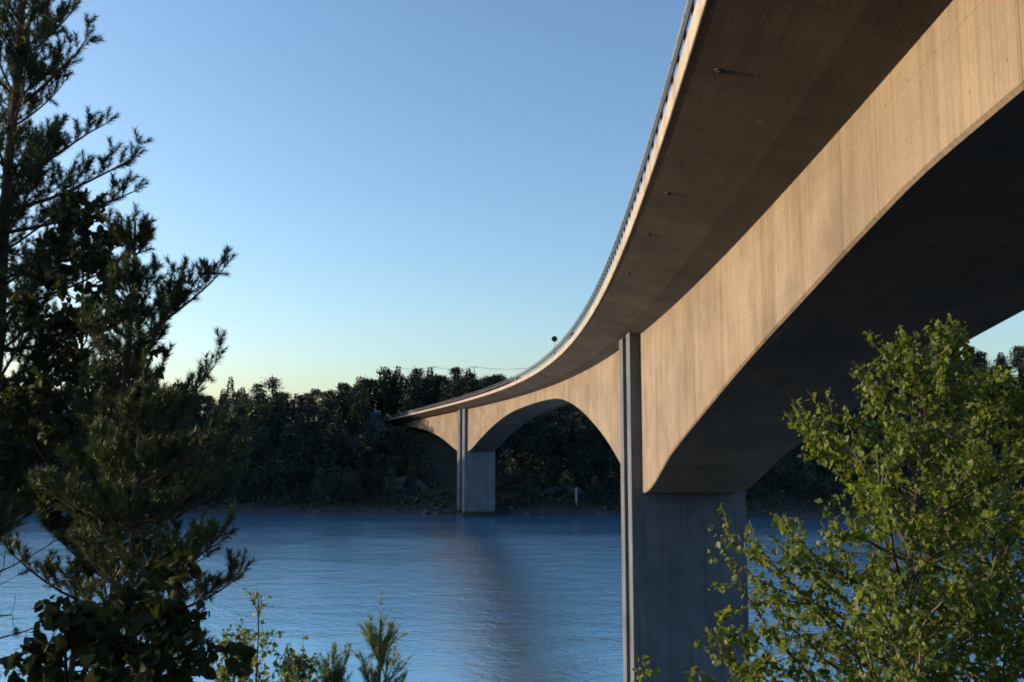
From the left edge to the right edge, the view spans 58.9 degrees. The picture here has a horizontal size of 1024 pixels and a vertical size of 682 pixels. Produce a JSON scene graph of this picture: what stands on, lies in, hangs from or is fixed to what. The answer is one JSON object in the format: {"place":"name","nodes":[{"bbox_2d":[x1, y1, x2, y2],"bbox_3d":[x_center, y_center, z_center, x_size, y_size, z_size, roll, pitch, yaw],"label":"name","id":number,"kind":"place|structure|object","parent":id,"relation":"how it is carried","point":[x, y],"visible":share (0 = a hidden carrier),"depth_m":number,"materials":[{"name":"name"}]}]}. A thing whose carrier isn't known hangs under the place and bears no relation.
{"place":"outdoors","nodes":[
{"label":"outdoors","id":0,"kind":"place"},
{"bbox_2d":[0,513,1023,681],"bbox_3d":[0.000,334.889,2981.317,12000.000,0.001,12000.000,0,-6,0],"label":"water","id":1,"kind":"structure","parent":0,"point":[517,598],"depth_m":118.78,"materials":[{"name":"blue liquid"}]},
{"bbox_2d":[387,0,1023,681],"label":"road bridge","id":2,"kind":"structure","parent":1,"relation":"in","point":[823,184],"depth_m":26.64,"materials":[{"name":"concrete"}]},
{"bbox_2d":[0,0,1023,422],"label":"sky","id":3,"kind":"structure","parent":0,"point":[445,185],"materials":[{"name":"blue"}]},
{"bbox_2d":[1,383,1023,520],"bbox_3d":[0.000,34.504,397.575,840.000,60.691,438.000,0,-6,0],"label":"hillside","id":4,"kind":"structure","parent":0,"point":[442,456],"depth_m":243.93,"materials":[{"name":"green plant"}]},
{"bbox_2d":[177,412,199,437],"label":"broadleaf tree","id":5,"kind":"object","parent":4,"relation":"on","point":[185,421],"visible":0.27,"depth_m":281.70,"materials":[{"name":"green plant"}]},
{"bbox_2d":[184,417,206,444],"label":"pine tree","id":6,"kind":"object","parent":4,"relation":"on","point":[193,422],"visible":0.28,"depth_m":272.94,"materials":[{"name":"green plant"}]},
{"bbox_2d":[205,402,226,422],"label":"broadleaf tree","id":7,"kind":"object","parent":4,"relation":"on","point":[217,406],"visible":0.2,"depth_m":285.38,"materials":[{"name":"green plant"}]},
{"bbox_2d":[224,376,235,413],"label":"spruce tree","id":8,"kind":"object","parent":4,"relation":"on","point":[231,382],"visible":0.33,"depth_m":329.73,"materials":[{"name":"green plant"}]},
{"bbox_2d":[223,396,241,427],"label":"broadleaf tree","id":9,"kind":"object","parent":4,"relation":"on","point":[230,400],"visible":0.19,"depth_m":293.56,"materials":[{"name":"green plant"}]},
{"bbox_2d":[229,405,245,437],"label":"pine tree","id":10,"kind":"object","parent":4,"relation":"on","point":[240,411],"visible":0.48,"depth_m":285.53,"materials":[{"name":"green plant"}]},
{"bbox_2d":[241,398,260,419],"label":"pine tree","id":11,"kind":"object","parent":4,"relation":"on","point":[251,415],"visible":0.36,"depth_m":294.37,"materials":[{"name":"green plant"}]},
{"bbox_2d":[248,383,266,403],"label":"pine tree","id":12,"kind":"object","parent":4,"relation":"on","point":[256,386],"visible":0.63,"depth_m":330.95,"materials":[{"name":"green plant"}]},
{"bbox_2d":[251,404,271,427],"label":"pine tree","id":13,"kind":"object","parent":4,"relation":"on","point":[263,414],"visible":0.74,"depth_m":284.45,"materials":[{"name":"green plant"}]},
{"bbox_2d":[255,376,284,412],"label":"broadleaf tree","id":14,"kind":"object","parent":4,"relation":"on","point":[272,384],"visible":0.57,"depth_m":328.45,"materials":[{"name":"green plant"}]},
{"bbox_2d":[264,397,275,426],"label":"spruce tree","id":15,"kind":"object","parent":4,"relation":"on","point":[271,409],"visible":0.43,"depth_m":297.92,"materials":[{"name":"green plant"}]},
{"bbox_2d":[275,394,290,432],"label":"spruce tree","id":16,"kind":"object","parent":4,"relation":"on","point":[283,413],"visible":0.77,"depth_m":292.18,"materials":[{"name":"green plant"}]},
{"bbox_2d":[277,423,301,448],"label":"broadleaf tree","id":17,"kind":"object","parent":4,"relation":"on","point":[288,428],"visible":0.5,"depth_m":275.68,"materials":[{"name":"green plant"}]},
{"bbox_2d":[289,393,304,429],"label":"spruce tree","id":18,"kind":"object","parent":4,"relation":"on","point":[299,407],"visible":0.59,"depth_m":297.76,"materials":[{"name":"green plant"}]},
{"bbox_2d":[288,412,315,443],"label":"broadleaf tree","id":19,"kind":"object","parent":4,"relation":"on","point":[305,433],"visible":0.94,"depth_m":282.90,"materials":[{"name":"green plant"}]},
{"bbox_2d":[301,388,320,421],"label":"pine tree","id":20,"kind":"object","parent":4,"relation":"on","point":[313,402],"visible":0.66,"depth_m":313.76,"materials":[{"name":"green plant"}]},
{"bbox_2d":[306,405,317,433],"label":"spruce tree","id":21,"kind":"object","parent":4,"relation":"on","point":[313,416],"visible":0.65,"depth_m":291.46,"materials":[{"name":"green plant"}]},
{"bbox_2d":[310,467,332,504],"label":"broadleaf tree","id":22,"kind":"object","parent":4,"relation":"on","point":[319,487],"visible":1,"depth_m":241.09,"materials":[{"name":"green plant"}]},
{"bbox_2d":[315,391,333,418],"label":"pine tree","id":23,"kind":"object","parent":4,"relation":"on","point":[323,395],"visible":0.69,"depth_m":302.21,"materials":[{"name":"green plant"}]},
{"bbox_2d":[317,408,332,437],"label":"pine tree","id":24,"kind":"object","parent":4,"relation":"on","point":[324,412],"visible":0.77,"depth_m":285.00,"materials":[{"name":"green plant"}]},
{"bbox_2d":[315,398,341,428],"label":"house","id":25,"kind":"structure","parent":4,"relation":"on","point":[340,415],"depth_m":307.49,"materials":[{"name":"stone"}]},
{"bbox_2d":[320,422,340,458],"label":"pine tree","id":26,"kind":"object","parent":4,"relation":"on","point":[332,439],"visible":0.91,"depth_m":269.25,"materials":[{"name":"green plant"}]},
{"bbox_2d":[327,409,345,448],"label":"spruce tree","id":27,"kind":"object","parent":4,"relation":"on","point":[338,417],"visible":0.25,"depth_m":280.92,"materials":[{"name":"green plant"}]},
{"bbox_2d":[326,463,347,497],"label":"broadleaf tree","id":28,"kind":"object","parent":4,"relation":"on","point":[337,477],"visible":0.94,"depth_m":244.67,"materials":[{"name":"green plant"}]},
{"bbox_2d":[326,382,353,423],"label":"pine tree","id":29,"kind":"object","parent":4,"relation":"on","point":[343,388],"visible":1,"depth_m":300.18,"materials":[{"name":"green plant"}]},
{"bbox_2d":[338,470,361,502],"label":"broadleaf tree","id":30,"kind":"object","parent":4,"relation":"on","point":[352,483],"visible":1,"depth_m":242.08,"materials":[{"name":"green plant"}]},
{"bbox_2d":[345,404,359,432],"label":"spruce tree","id":31,"kind":"object","parent":4,"relation":"on","point":[354,414],"visible":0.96,"depth_m":290.08,"materials":[{"name":"green plant"}]},
{"bbox_2d":[345,390,363,423],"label":"spruce tree","id":32,"kind":"object","parent":4,"relation":"on","point":[358,406],"visible":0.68,"depth_m":296.35,"materials":[{"name":"green plant"}]},
{"bbox_2d":[350,435,370,468],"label":"pine tree","id":33,"kind":"object","parent":4,"relation":"on","point":[360,446],"visible":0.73,"depth_m":263.93,"materials":[{"name":"green plant"}]},
{"bbox_2d":[356,390,367,419],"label":"spruce tree","id":34,"kind":"object","parent":4,"relation":"on","point":[363,405],"visible":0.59,"depth_m":303.38,"materials":[{"name":"green plant"}]},
{"bbox_2d":[350,376,374,406],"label":"broadleaf tree","id":35,"kind":"object","parent":4,"relation":"on","point":[359,383],"visible":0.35,"depth_m":337.42,"materials":[{"name":"green plant"}]},
{"bbox_2d":[355,447,376,477],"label":"tree","id":36,"kind":"object","parent":4,"relation":"on","point":[368,461],"visible":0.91,"depth_m":257.94,"materials":[{"name":"green plant"}]},
{"bbox_2d":[357,378,379,408],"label":"pine tree","id":37,"kind":"object","parent":4,"relation":"on","point":[372,387],"visible":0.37,"depth_m":346.53,"materials":[{"name":"green plant"}]},
{"bbox_2d":[371,366,404,416],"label":"pine tree","id":38,"kind":"object","parent":4,"relation":"on","point":[386,387],"visible":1,"depth_m":334.62,"materials":[{"name":"green plant"}]},
{"bbox_2d":[380,467,403,503],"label":"broadleaf tree","id":39,"kind":"object","parent":4,"relation":"on","point":[392,482],"visible":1,"depth_m":241.47,"materials":[{"name":"green plant"}]},
{"bbox_2d":[388,366,407,417],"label":"spruce tree","id":40,"kind":"object","parent":4,"relation":"on","point":[391,409],"visible":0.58,"depth_m":337.42,"materials":[{"name":"green plant"}]},
{"bbox_2d":[390,454,408,477],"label":"broadleaf tree","id":41,"kind":"object","parent":4,"relation":"on","point":[398,471],"visible":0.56,"depth_m":259.81,"materials":[{"name":"green plant"}]},
{"bbox_2d":[393,376,409,413],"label":"spruce tree","id":42,"kind":"object","parent":4,"relation":"on","point":[404,379],"visible":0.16,"depth_m":348.04,"materials":[{"name":"green plant"}]},
{"bbox_2d":[385,476,428,493],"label":"rock outcrop","id":43,"kind":"object","parent":4,"relation":"on","point":[424,486],"visible":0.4,"depth_m":251.57,"materials":[{"name":"stone"}]},
{"bbox_2d":[400,469,418,492],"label":"broadleaf tree","id":44,"kind":"object","parent":4,"relation":"on","point":[411,479],"visible":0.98,"depth_m":250.25,"materials":[{"name":"green plant"}]},
{"bbox_2d":[397,387,425,415],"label":"broadleaf tree","id":45,"kind":"object","parent":4,"relation":"on","point":[406,401],"visible":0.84,"depth_m":324.56,"materials":[{"name":"green plant"}]},
{"bbox_2d":[403,458,424,480],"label":"broadleaf tree","id":46,"kind":"object","parent":4,"relation":"on","point":[416,471],"visible":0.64,"depth_m":255.38,"materials":[{"name":"green plant"}]},
{"bbox_2d":[405,366,431,407],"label":"pine tree","id":47,"kind":"object","parent":4,"relation":"on","point":[417,374],"visible":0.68,"depth_m":339.29,"materials":[{"name":"green plant"}]},
{"bbox_2d":[420,390,435,409],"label":"pine tree","id":48,"kind":"object","parent":4,"relation":"on","point":[427,399],"visible":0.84,"depth_m":331.03,"materials":[{"name":"green plant"}]},
{"bbox_2d":[424,366,436,409],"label":"spruce tree","id":49,"kind":"object","parent":4,"relation":"on","point":[428,388],"visible":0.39,"depth_m":337.89,"materials":[{"name":"green plant"}]},
{"bbox_2d":[425,373,445,402],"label":"pine tree","id":50,"kind":"object","parent":4,"relation":"on","point":[437,381],"visible":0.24,"depth_m":354.04,"materials":[{"name":"green plant"}]},
{"bbox_2d":[435,381,447,406],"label":"spruce tree","id":51,"kind":"object","parent":4,"relation":"on","point":[440,394],"visible":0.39,"depth_m":324.89,"materials":[{"name":"green plant"}]},
{"bbox_2d":[439,381,463,403],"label":"pine tree","id":52,"kind":"object","parent":4,"relation":"on","point":[453,393],"visible":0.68,"depth_m":303.66,"materials":[{"name":"green plant"}]},
{"bbox_2d":[444,366,466,395],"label":"pine tree","id":53,"kind":"object","parent":4,"relation":"on","point":[458,371],"visible":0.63,"depth_m":312.21,"materials":[{"name":"green plant"}]},
{"bbox_2d":[459,371,481,398],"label":"pine tree","id":54,"kind":"object","parent":4,"relation":"on","point":[472,378],"visible":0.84,"depth_m":306.28,"materials":[{"name":"green plant"}]},
{"bbox_2d":[497,447,522,480],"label":"broadleaf tree","id":55,"kind":"object","parent":4,"relation":"on","point":[508,453],"visible":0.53,"depth_m":256.05,"materials":[{"name":"green plant"}]},
{"bbox_2d":[501,432,519,458],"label":"spruce tree","id":56,"kind":"object","parent":4,"relation":"on","point":[507,444],"visible":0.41,"depth_m":269.13,"materials":[{"name":"green plant"}]},
{"bbox_2d":[3,379,1023,516],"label":"undergrowth","id":57,"kind":"object","parent":4,"relation":"on","point":[264,497],"visible":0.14,"depth_m":249.97,"materials":[{"name":"green plant"}]},
{"bbox_2d":[500,459,527,492],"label":"broadleaf tree","id":58,"kind":"object","parent":4,"relation":"on","point":[512,474],"visible":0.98,"depth_m":247.07,"materials":[{"name":"green plant"}]},
{"bbox_2d":[510,434,526,466],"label":"spruce tree","id":59,"kind":"object","parent":4,"relation":"on","point":[515,445],"visible":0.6,"depth_m":264.20,"materials":[{"name":"green plant"}]},
{"bbox_2d":[516,417,539,436],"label":"pine tree","id":60,"kind":"object","parent":4,"relation":"on","point":[526,426],"visible":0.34,"depth_m":276.34,"materials":[{"name":"green plant"}]},
{"bbox_2d":[517,434,543,469],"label":"broadleaf tree","id":61,"kind":"object","parent":4,"relation":"on","point":[529,441],"visible":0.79,"depth_m":257.41,"materials":[{"name":"green plant"}]},
{"bbox_2d":[531,456,555,478],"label":"pine tree","id":62,"kind":"object","parent":4,"relation":"on","point":[542,469],"visible":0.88,"depth_m":246.65,"materials":[{"name":"green plant"}]},
{"bbox_2d":[539,409,557,434],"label":"pine tree","id":63,"kind":"object","parent":4,"relation":"on","point":[551,416],"visible":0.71,"depth_m":277.28,"materials":[{"name":"green plant"}]},
{"bbox_2d":[544,406,566,424],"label":"pine tree","id":64,"kind":"object","parent":4,"relation":"on","point":[559,414],"visible":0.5,"depth_m":283.76,"materials":[{"name":"green plant"}]},
{"bbox_2d":[549,456,572,482],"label":"tree","id":65,"kind":"object","parent":4,"relation":"on","point":[561,464],"visible":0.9,"depth_m":245.19,"materials":[{"name":"green plant"}]},
{"bbox_2d":[544,485,584,495],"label":"rock outcrop","id":66,"kind":"object","parent":4,"relation":"on","point":[550,490],"visible":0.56,"depth_m":242.57,"materials":[{"name":"stone"}]},
{"bbox_2d":[558,469,577,493],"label":"broadleaf tree","id":67,"kind":"object","parent":4,"relation":"on","point":[563,488],"visible":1,"depth_m":240.18,"materials":[{"name":"green plant"}]},
{"bbox_2d":[569,469,581,487],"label":"broadleaf tree","id":68,"kind":"object","parent":4,"relation":"on","point":[576,473],"visible":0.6,"depth_m":249.29,"materials":[{"name":"green plant"}]},
{"bbox_2d":[567,405,584,444],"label":"spruce tree","id":69,"kind":"object","parent":4,"relation":"on","point":[571,432],"visible":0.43,"depth_m":274.70,"materials":[{"name":"green plant"}]},
{"bbox_2d":[570,412,594,446],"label":"pine tree","id":70,"kind":"object","parent":4,"relation":"on","point":[580,422],"visible":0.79,"depth_m":268.84,"materials":[{"name":"green plant"}]},
{"bbox_2d":[579,459,597,494],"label":"pine tree","id":71,"kind":"object","parent":4,"relation":"on","point":[587,476],"visible":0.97,"depth_m":244.50,"materials":[{"name":"green plant"}]},
{"bbox_2d":[587,476,603,499],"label":"broadleaf tree","id":72,"kind":"object","parent":4,"relation":"on","point":[596,490],"visible":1,"depth_m":239.41,"materials":[{"name":"green plant"}]},
{"bbox_2d":[591,423,600,443],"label":"spruce tree","id":73,"kind":"object","parent":4,"relation":"on","point":[595,431],"visible":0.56,"depth_m":274.11,"materials":[{"name":"green plant"}]},
{"bbox_2d":[596,433,610,450],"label":"pine tree","id":74,"kind":"object","parent":4,"relation":"on","point":[605,443],"visible":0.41,"depth_m":264.09,"materials":[{"name":"green plant"}]},
{"bbox_2d":[603,448,620,484],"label":"pine tree","id":75,"kind":"object","parent":4,"relation":"on","point":[608,455],"visible":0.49,"depth_m":251.33,"materials":[{"name":"green plant"}]},
{"bbox_2d":[606,455,620,493],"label":"pine tree","id":76,"kind":"object","parent":4,"relation":"on","point":[615,466],"visible":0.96,"depth_m":245.02,"materials":[{"name":"green plant"}]},
{"bbox_2d":[745,476,764,497],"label":"broadleaf tree","id":77,"kind":"object","parent":4,"relation":"on","point":[753,489],"visible":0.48,"depth_m":229.54,"materials":[{"name":"green plant"}]},
{"bbox_2d":[789,452,815,484],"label":"broadleaf tree","id":78,"kind":"object","parent":4,"relation":"on","point":[800,467],"visible":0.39,"depth_m":233.52,"materials":[{"name":"green plant"}]},
{"bbox_2d":[792,442,813,468],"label":"spruce tree","id":79,"kind":"object","parent":4,"relation":"on","point":[798,451],"visible":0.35,"depth_m":246.07,"materials":[{"name":"green plant"}]},
{"bbox_2d":[814,451,834,487],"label":"pine tree","id":80,"kind":"object","parent":4,"relation":"on","point":[821,470],"visible":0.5,"depth_m":233.22,"materials":[{"name":"green plant"}]},
{"bbox_2d":[827,472,843,507],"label":"pine tree","id":81,"kind":"object","parent":4,"relation":"on","point":[834,490],"visible":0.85,"depth_m":222.38,"materials":[{"name":"green plant"}]},
{"bbox_2d":[853,415,879,454],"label":"broadleaf tree","id":82,"kind":"object","parent":4,"relation":"on","point":[863,419],"visible":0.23,"depth_m":250.85,"materials":[{"name":"green plant"}]},
{"bbox_2d":[862,422,884,466],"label":"pine tree","id":83,"kind":"object","parent":4,"relation":"on","point":[868,433],"visible":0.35,"depth_m":245.15,"materials":[{"name":"green plant"}]},
{"bbox_2d":[969,350,988,375],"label":"pine tree","id":84,"kind":"object","parent":4,"relation":"on","point":[979,359],"visible":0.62,"depth_m":288.56,"materials":[{"name":"green plant"}]},
{"bbox_2d":[991,355,1012,379],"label":"broadleaf tree","id":85,"kind":"object","parent":4,"relation":"on","point":[1002,360],"visible":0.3,"depth_m":287.61,"materials":[{"name":"green plant"}]},
{"bbox_2d":[992,363,1016,385],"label":"broadleaf tree","id":86,"kind":"object","parent":4,"relation":"on","point":[1005,366],"visible":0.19,"depth_m":280.68,"materials":[{"name":"green plant"}]},
{"bbox_2d":[1007,476,1023,494],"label":"pine tree","id":87,"kind":"object","parent":4,"relation":"on","point":[1016,486],"visible":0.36,"depth_m":222.58,"materials":[{"name":"green plant"}]},
{"bbox_2d":[1010,345,1023,368],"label":"pine tree","id":88,"kind":"object","parent":4,"relation":"on","point":[1018,360],"visible":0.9,"depth_m":294.52,"materials":[{"name":"green plant"}]},
{"bbox_2d":[1015,365,1023,396],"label":"spruce tree","id":89,"kind":"object","parent":4,"relation":"on","point":[1020,374],"visible":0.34,"depth_m":273.96,"materials":[{"name":"green plant"}]},
{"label":"near hillside","id":90,"kind":"structure","parent":0,"visible":0},
{"bbox_2d":[0,595,132,681],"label":"broadleaf shrub","id":91,"kind":"object","parent":90,"relation":"on","point":[68,621],"visible":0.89,"depth_m":5.30,"materials":[{"name":"green plant"}]},
{"bbox_2d":[0,0,153,677],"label":"pine tree","id":92,"kind":"object","parent":90,"relation":"on","point":[22,55],"visible":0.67,"depth_m":12.18,"materials":[{"name":"green plant"}]},
{"bbox_2d":[0,187,207,680],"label":"aspen tree","id":93,"kind":"object","parent":90,"relation":"on","point":[95,258],"visible":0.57,"depth_m":11.15,"materials":[{"name":"green plant"}]},
{"bbox_2d":[0,198,254,681],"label":"pine tree","id":94,"kind":"object","parent":90,"relation":"on","point":[171,298],"visible":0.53,"depth_m":10.50,"materials":[{"name":"green plant"}]},
{"bbox_2d":[24,345,272,681],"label":"pine tree","id":95,"kind":"object","parent":90,"relation":"on","point":[163,450],"visible":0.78,"depth_m":9.13,"materials":[{"name":"green plant"}]},
{"bbox_2d":[74,536,257,681],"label":"broadleaf shrub","id":96,"kind":"object","parent":90,"relation":"on","point":[161,621],"visible":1,"depth_m":5.07,"materials":[{"name":"green plant"}]},
{"bbox_2d":[210,619,264,681],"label":"bush","id":97,"kind":"object","parent":90,"relation":"on","point":[222,671],"visible":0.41,"depth_m":7.40,"materials":[{"name":"green plant"}]},
{"bbox_2d":[235,586,286,681],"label":"birch sapling","id":98,"kind":"object","parent":90,"relation":"on","point":[261,634],"visible":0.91,"depth_m":6.95,"materials":[{"name":"green plant"}]},
{"bbox_2d":[269,635,319,681],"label":"bush","id":99,"kind":"object","parent":90,"relation":"on","point":[298,668],"visible":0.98,"depth_m":6.93,"materials":[{"name":"green plant"}]},
{"bbox_2d":[311,641,356,681],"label":"pine sapling","id":100,"kind":"object","parent":90,"relation":"on","point":[338,669],"visible":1,"depth_m":6.77,"materials":[{"name":"green plant"}]},
{"bbox_2d":[350,590,412,681],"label":"pine sapling","id":101,"kind":"object","parent":90,"relation":"on","point":[374,640],"visible":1,"depth_m":6.79,"materials":[{"name":"green plant"}]},
{"bbox_2d":[632,654,659,681],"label":"birch sapling","id":102,"kind":"object","parent":90,"relation":"on","point":[647,671],"visible":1,"depth_m":5.77,"materials":[{"name":"green plant"}]},
{"bbox_2d":[682,607,784,681],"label":"birch sapling","id":103,"kind":"object","parent":90,"relation":"on","point":[751,646],"visible":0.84,"depth_m":5.17,"materials":[{"name":"green plant"}]},
{"bbox_2d":[700,313,1023,681],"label":"birch tree","id":104,"kind":"object","parent":90,"relation":"on","point":[907,647],"visible":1,"depth_m":4.92,"materials":[{"name":"green plant"}]},
{"bbox_2d":[850,365,1023,681],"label":"birch tree","id":105,"kind":"object","parent":90,"relation":"on","point":[986,416],"visible":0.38,"depth_m":5.49,"materials":[{"name":"green plant"}]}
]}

